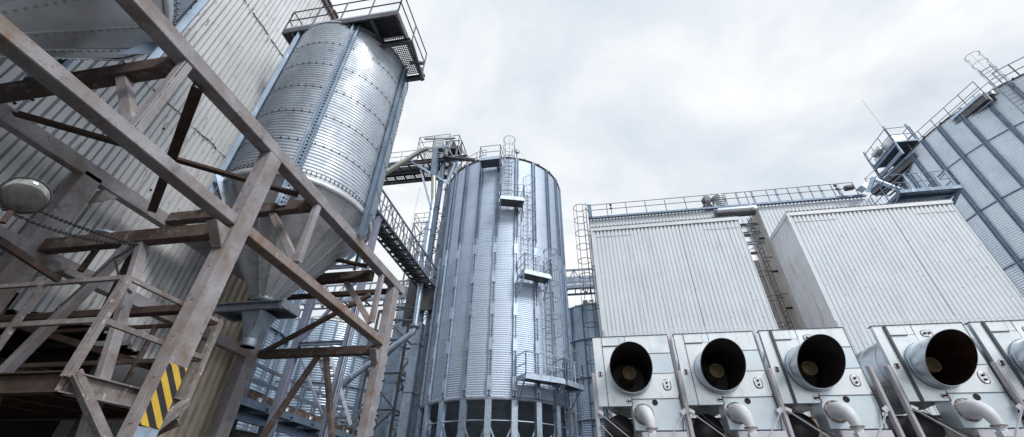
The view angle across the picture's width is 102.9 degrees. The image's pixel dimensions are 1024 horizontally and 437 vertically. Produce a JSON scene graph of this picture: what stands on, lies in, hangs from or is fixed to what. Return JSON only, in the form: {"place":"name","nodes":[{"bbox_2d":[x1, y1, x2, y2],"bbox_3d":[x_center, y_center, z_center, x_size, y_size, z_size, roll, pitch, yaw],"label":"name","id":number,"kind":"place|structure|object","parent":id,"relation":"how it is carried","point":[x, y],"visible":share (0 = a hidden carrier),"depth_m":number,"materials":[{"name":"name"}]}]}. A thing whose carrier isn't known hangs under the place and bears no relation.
{"place":"outdoors","nodes":[
{"label":"outdoors","id":0,"kind":"place"},
{"bbox_2d":[0,0,338,436],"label":"warehouse","id":1,"kind":"structure","parent":0,"point":[240,47],"depth_m":10.49,"materials":[{"name":"grey metal"}]},
{"bbox_2d":[314,345,351,425],"bbox_3d":[-7.312,6.763,16.663,0.536,2.891,2.334,-23,-42,30],"label":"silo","id":2,"kind":"object","parent":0,"point":[342,397],"visible":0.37,"depth_m":16.57,"materials":[{"name":"metal"}]},
{"bbox_2d":[298,0,1023,436],"label":"sky","id":3,"kind":"structure","parent":0,"point":[626,101],"materials":[{"name":"white"}]},
{"bbox_2d":[573,182,1023,436],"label":"dryer building","id":4,"kind":"structure","parent":0,"point":[856,268],"depth_m":20.43,"materials":[{"name":"white metal"}]},
{"bbox_2d":[701,194,726,210],"bbox_3d":[13.325,-0.901,26.142,2.186,1.440,0.799,-5,-35,8],"label":"roof blower","id":5,"kind":"object","parent":4,"relation":"on","point":[722,202],"visible":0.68,"depth_m":26.12,"materials":[{"name":"metal"}]},
{"bbox_2d":[870,170,962,205],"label":"corner platform","id":6,"kind":"structure","parent":4,"relation":"attached to","point":[941,191],"depth_m":22.12,"materials":[{"name":"grey metal"}]},
{"bbox_2d":[843,177,900,192],"bbox_3d":[20.886,-1.636,23.715,2.254,1.411,0.914,-27,-44,34],"label":"roof motor","id":7,"kind":"object","parent":6,"relation":"on","point":[866,186],"visible":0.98,"depth_m":23.60,"materials":[{"name":"silver metal"}]},
{"bbox_3d":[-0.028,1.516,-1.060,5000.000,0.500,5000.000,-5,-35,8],"label":"ground","id":8,"kind":"structure","parent":0,"visible":0},
{"bbox_2d":[0,275,223,436],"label":"access platform","id":9,"kind":"structure","parent":8,"relation":"on","point":[71,391],"depth_m":5.35,"materials":[{"name":"paint"}]},
{"bbox_2d":[0,0,404,436],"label":"steel frame","id":10,"kind":"object","parent":8,"relation":"on","point":[226,231],"visible":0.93,"depth_m":6.98,"materials":[{"name":"paint"}]},
{"bbox_2d":[0,177,61,282],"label":"flood lamp","id":11,"kind":"object","parent":10,"relation":"attached to","point":[24,195],"visible":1,"depth_m":4.19,"materials":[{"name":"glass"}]},
{"bbox_2d":[0,205,138,306],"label":"steel beam","id":12,"kind":"structure","parent":10,"relation":"hanging from","point":[46,213],"depth_m":5.65,"materials":[{"name":"metal"}]},
{"bbox_2d":[0,0,209,67],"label":"hopper silo","id":13,"kind":"object","parent":10,"relation":"on","point":[66,33],"visible":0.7,"depth_m":5.91,"materials":[{"name":"grey metal"}]},
{"bbox_2d":[23,59,71,79],"bbox_3d":[-8.055,-3.769,7.732,0.762,3.640,0.340,23,-40,-28],"label":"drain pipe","id":14,"kind":"object","parent":13,"relation":"attached to","point":[27,76],"visible":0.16,"depth_m":6.68,"materials":[{"name":"grey metal"}]},
{"bbox_2d":[208,21,408,348],"bbox_3d":[-5.876,-1.466,12.233,4.330,10.650,4.021,-5,-35,8],"label":"hopper silo","id":15,"kind":"object","parent":10,"relation":"on","point":[326,112],"visible":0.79,"depth_m":10.93,"materials":[{"name":"silver metal"}]},
{"bbox_2d":[281,0,426,82],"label":"roof platform","id":16,"kind":"structure","parent":15,"relation":"on","point":[385,25],"depth_m":13.60,"materials":[{"name":"grey metal"}]},
{"bbox_2d":[235,429,256,436],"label":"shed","id":17,"kind":"structure","parent":8,"relation":"on","point":[240,433],"depth_m":16.02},
{"bbox_2d":[235,289,304,432],"bbox_3d":[-17.646,7.989,22.223,8.920,15.056,8.920,-5,-35,8],"label":"round silo","id":18,"kind":"object","parent":8,"relation":"on","point":[278,329],"visible":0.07,"depth_m":22.65,"materials":[{"name":"silver metal"}]},
{"bbox_2d":[229,362,409,436],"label":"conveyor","id":19,"kind":"object","parent":8,"relation":"on","point":[254,408],"visible":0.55,"depth_m":15.97,"materials":[{"name":"metal"}]},
{"bbox_2d":[265,216,381,436],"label":"trestle","id":20,"kind":"object","parent":8,"relation":"on","point":[285,381],"visible":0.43,"depth_m":14.15,"materials":[{"name":"metal"}]},
{"bbox_2d":[375,188,437,326],"bbox_3d":[-5.774,1.843,19.260,1.900,3.285,9.468,-5,-35,8],"label":"truss gallery","id":21,"kind":"object","parent":20,"relation":"on","point":[401,255],"visible":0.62,"depth_m":20.89,"materials":[{"name":"grey metal"}]},
{"bbox_2d":[270,316,391,436],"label":"round silo","id":22,"kind":"object","parent":8,"relation":"on","point":[333,328],"visible":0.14,"depth_m":34.19,"materials":[{"name":"silver metal"}]},
{"bbox_2d":[352,304,410,436],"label":"lattice tower","id":23,"kind":"structure","parent":8,"relation":"on","point":[387,409],"depth_m":22.31,"materials":[{"name":"grey metal"}]},
{"bbox_2d":[373,212,440,436],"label":"lattice tower","id":24,"kind":"structure","parent":8,"relation":"on","point":[400,396],"depth_m":33.38,"materials":[{"name":"grey metal"}]},
{"bbox_2d":[300,268,595,310],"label":"pipe bridge","id":25,"kind":"structure","parent":24,"relation":"attached to","point":[574,283],"depth_m":35.96,"materials":[{"name":"grey metal"}]},
{"bbox_2d":[396,148,452,436],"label":"bucket elevator","id":26,"kind":"object","parent":8,"relation":"on","point":[409,392],"visible":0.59,"depth_m":21.49,"materials":[{"name":"grey metal"}]},
{"bbox_2d":[337,199,435,403],"bbox_3d":[-6.649,3.770,22.775,3.707,12.177,0.921,3,-35,-2],"label":"discharge pipe","id":27,"kind":"object","parent":26,"relation":"attached to","point":[351,377],"visible":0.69,"depth_m":21.57,"materials":[{"name":"silver metal"}]},
{"bbox_2d":[417,134,467,170],"bbox_3d":[-4.957,-4.928,30.416,3.246,2.993,2.646,-5,-35,8],"label":"elevator head","id":28,"kind":"object","parent":26,"relation":"on","point":[449,148],"visible":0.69,"depth_m":29.77},
{"bbox_2d":[386,146,427,174],"bbox_3d":[-8.448,-3.141,27.731,4.980,5.109,0.387,3,-35,-3],"label":"transfer pipe","id":29,"kind":"object","parent":28,"relation":"attached to","point":[405,160],"visible":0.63,"depth_m":28.37,"materials":[{"name":"silver metal"}]},
{"bbox_2d":[383,150,475,348],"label":"conveyor bridge","id":30,"kind":"structure","parent":8,"relation":"on","point":[417,169],"depth_m":29.60,"materials":[{"name":"grey metal"}]},
{"bbox_2d":[414,135,584,436],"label":"hopper bottom silo","id":31,"kind":"object","parent":8,"relation":"on","point":[498,359],"visible":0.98,"depth_m":20.23,"materials":[{"name":"silver metal"}]},
{"bbox_2d":[561,300,608,436],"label":"round silo","id":32,"kind":"object","parent":8,"relation":"on","point":[577,318],"visible":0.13,"depth_m":32.78,"materials":[{"name":"silver metal"}]},
{"bbox_2d":[605,415,979,436],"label":"air plenum","id":33,"kind":"object","parent":8,"relation":"on","point":[947,432],"visible":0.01,"depth_m":13.53,"materials":[{"name":"grey metal"}]},
{"bbox_2d":[591,333,1023,436],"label":"fan support frame","id":34,"kind":"object","parent":8,"relation":"on","point":[782,410],"visible":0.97,"depth_m":11.61,"materials":[{"name":"metal"}]},
{"bbox_2d":[592,334,687,436],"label":"exhaust fan","id":35,"kind":"object","parent":34,"relation":"attached to","point":[636,381],"visible":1,"depth_m":12.90,"materials":[{"name":"metal"}]},
{"bbox_2d":[672,331,787,436],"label":"exhaust fan","id":36,"kind":"object","parent":34,"relation":"attached to","point":[724,376],"visible":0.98,"depth_m":12.47,"materials":[{"name":"metal"}]},
{"bbox_2d":[756,327,894,436],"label":"exhaust fan","id":37,"kind":"object","parent":34,"relation":"attached to","point":[819,372],"visible":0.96,"depth_m":12.03,"materials":[{"name":"metal"}]},
{"bbox_2d":[856,322,1023,436],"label":"exhaust fan","id":38,"kind":"object","parent":34,"relation":"attached to","point":[945,369],"visible":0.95,"depth_m":11.59,"materials":[{"name":"metal"}]},
{"bbox_2d":[963,319,1023,419],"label":"exhaust fan","id":39,"kind":"object","parent":34,"relation":"attached to","point":[1001,342],"visible":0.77,"depth_m":11.84,"materials":[{"name":"metal"}]},
{"bbox_2d":[896,51,1023,296],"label":"round silo","id":40,"kind":"object","parent":8,"relation":"on","point":[979,156],"visible":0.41,"depth_m":24.76,"materials":[{"name":"silver metal"}]},
{"bbox_2d":[862,100,919,179],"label":"drive tower","id":41,"kind":"structure","parent":40,"relation":"on","point":[888,149],"depth_m":31.04,"materials":[{"name":"metal"}]},
{"bbox_2d":[865,81,999,196],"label":"silo walkway","id":42,"kind":"structure","parent":40,"relation":"on","point":[979,103],"depth_m":27.84,"materials":[{"name":"metal"}]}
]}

